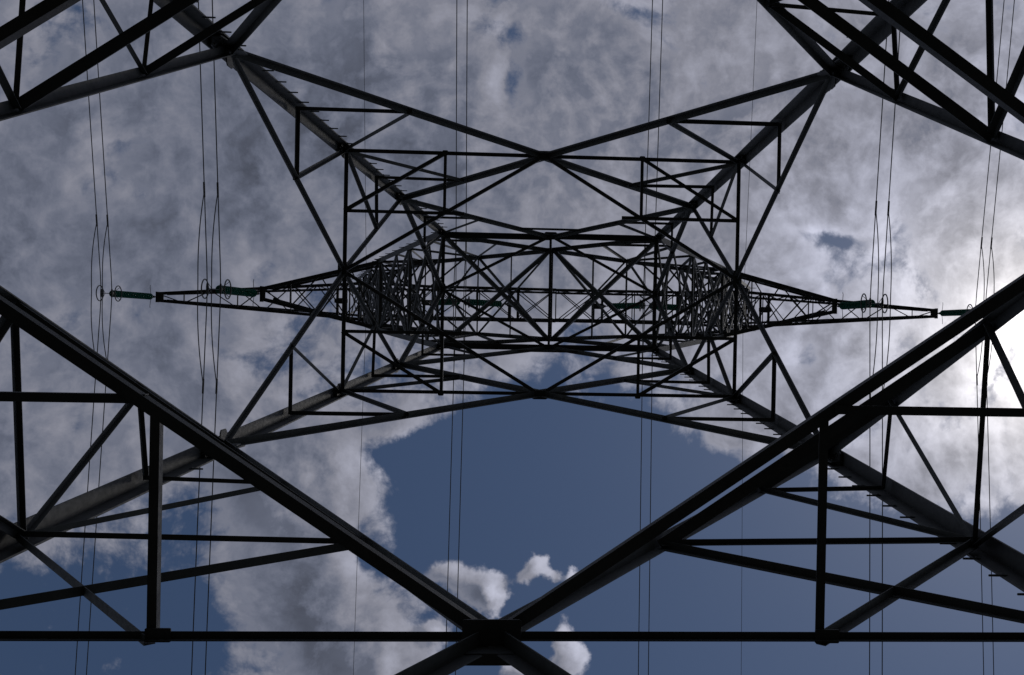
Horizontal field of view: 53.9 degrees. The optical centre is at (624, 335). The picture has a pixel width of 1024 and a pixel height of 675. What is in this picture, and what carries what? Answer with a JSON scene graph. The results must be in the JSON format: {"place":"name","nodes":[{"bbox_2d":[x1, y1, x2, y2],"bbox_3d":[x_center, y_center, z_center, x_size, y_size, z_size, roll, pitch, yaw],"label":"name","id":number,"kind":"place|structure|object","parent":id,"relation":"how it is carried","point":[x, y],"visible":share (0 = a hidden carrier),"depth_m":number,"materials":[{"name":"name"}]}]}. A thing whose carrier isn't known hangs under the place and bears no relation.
{"place":"outdoors","nodes":[
{"label":"outdoors","id":0,"kind":"place"},
{"bbox_2d":[0,0,1023,674],"label":"sky","id":1,"kind":"structure","parent":0,"point":[549,487],"materials":[{"name":"grey"}]},
{"bbox_3d":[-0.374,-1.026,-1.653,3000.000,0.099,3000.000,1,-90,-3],"label":"ground","id":2,"kind":"structure","parent":0,"visible":0},
{"bbox_2d":[0,0,1023,674],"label":"transmission tower","id":3,"kind":"structure","parent":2,"relation":"on","point":[480,640],"depth_m":11.74,"materials":[{"name":"metal"}]},
{"bbox_2d":[96,285,155,302],"bbox_3d":[-20.953,-1.720,42.413,0.764,4.846,1.016,1,-90,-3],"label":"insulator string","id":4,"kind":"object","parent":3,"relation":"hanging from","point":[115,293],"visible":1,"depth_m":41.64,"materials":[{"name":"glass"}]},
{"bbox_2d":[75,0,100,674],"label":"conductor cable","id":5,"kind":"object","parent":4,"relation":"hanging from","point":[91,313],"visible":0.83,"depth_m":39.27,"materials":[{"name":"metal"}]},
{"bbox_2d":[86,0,111,674],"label":"conductor cable","id":6,"kind":"object","parent":4,"relation":"hanging from","point":[102,312],"visible":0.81,"depth_m":39.30,"materials":[{"name":"metal"}]},
{"bbox_2d":[201,279,259,306],"bbox_3d":[-13.295,-1.515,34.273,0.764,4.796,1.016,1,-90,-3],"label":"insulator string","id":7,"kind":"object","parent":3,"relation":"hanging from","point":[226,290],"visible":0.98,"depth_m":33.04,"materials":[{"name":"glass"}]},
{"bbox_2d":[191,2,207,674],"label":"conductor cable","id":8,"kind":"object","parent":7,"relation":"hanging from","point":[204,196],"visible":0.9,"depth_m":31.46,"materials":[{"name":"metal"}]},
{"bbox_2d":[205,0,220,674],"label":"conductor cable","id":9,"kind":"object","parent":7,"relation":"hanging from","point":[216,387],"visible":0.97,"depth_m":31.48,"materials":[{"name":"metal"}]},
{"bbox_2d":[353,0,365,674],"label":"earth wire","id":10,"kind":"object","parent":3,"relation":"attached to","point":[364,365],"visible":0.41,"depth_m":50.26,"materials":[{"name":"metal"}]},
{"bbox_2d":[428,296,509,307],"bbox_3d":[-7.060,-1.455,44.093,3.960,3.456,0.524,1,-90,-3],"label":"string insulator","id":11,"kind":"object","parent":3,"relation":"hanging from","point":[481,302],"visible":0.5,"depth_m":43.55,"materials":[{"name":"glass"}]},
{"bbox_2d":[445,0,456,647],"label":"conductor cable","id":12,"kind":"object","parent":11,"relation":"hanging from","point":[453,304],"visible":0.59,"depth_m":41.66,"materials":[{"name":"metal"}]},
{"bbox_2d":[455,0,467,674],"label":"conductor cable","id":13,"kind":"object","parent":11,"relation":"hanging from","point":[463,310],"visible":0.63,"depth_m":41.70,"materials":[{"name":"metal"}]},
{"bbox_2d":[602,300,682,310],"bbox_3d":[0.925,-1.300,44.562,3.960,3.456,0.524,1,-90,-3],"label":"string insulator","id":14,"kind":"object","parent":3,"relation":"hanging from","point":[639,306],"visible":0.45,"depth_m":44.46,"materials":[{"name":"glass"}]},
{"bbox_2d":[638,0,652,674],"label":"conductor cable","id":15,"kind":"object","parent":14,"relation":"hanging from","point":[642,332],"visible":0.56,"depth_m":42.11,"materials":[{"name":"metal"}]},
{"bbox_2d":[648,0,662,674],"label":"conductor cable","id":16,"kind":"object","parent":14,"relation":"hanging from","point":[652,333],"visible":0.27,"depth_m":42.01,"materials":[{"name":"metal"}]},
{"bbox_2d":[741,8,756,659],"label":"earth wire","id":17,"kind":"object","parent":3,"relation":"attached to","point":[742,392],"visible":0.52,"depth_m":51.09,"materials":[{"name":"metal"}]},
{"bbox_2d":[837,292,887,318],"bbox_3d":[8.264,-1.096,35.539,0.764,4.796,1.016,1,-90,-3],"label":"insulator string","id":18,"kind":"object","parent":3,"relation":"hanging from","point":[864,304],"visible":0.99,"depth_m":34.13,"materials":[{"name":"glass"}]},
{"bbox_2d":[869,0,888,674],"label":"conductor cable","id":19,"kind":"object","parent":18,"relation":"hanging from","point":[877,322],"visible":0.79,"depth_m":32.70,"materials":[{"name":"metal"}]},
{"bbox_2d":[882,31,899,674],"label":"conductor cable","id":20,"kind":"object","parent":18,"relation":"hanging from","point":[889,324],"visible":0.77,"depth_m":32.72,"materials":[{"name":"metal"}]},
{"bbox_2d":[938,304,972,323],"bbox_3d":[14.919,-1.022,44.519,0.764,4.846,1.016,1,-90,-3],"label":"insulator string","id":21,"kind":"object","parent":3,"relation":"hanging from","point":[959,312],"visible":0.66,"depth_m":44.88,"materials":[{"name":"glass"}]},
{"bbox_2d":[975,0,1004,674],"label":"conductor cable","id":22,"kind":"object","parent":21,"relation":"hanging from","point":[975,305],"visible":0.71,"depth_m":41.36,"materials":[{"name":"metal"}]},
{"bbox_2d":[986,0,1014,674],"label":"conductor cable","id":23,"kind":"object","parent":21,"relation":"hanging from","point":[991,344],"visible":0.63,"depth_m":41.38,"materials":[{"name":"metal"}]}
]}

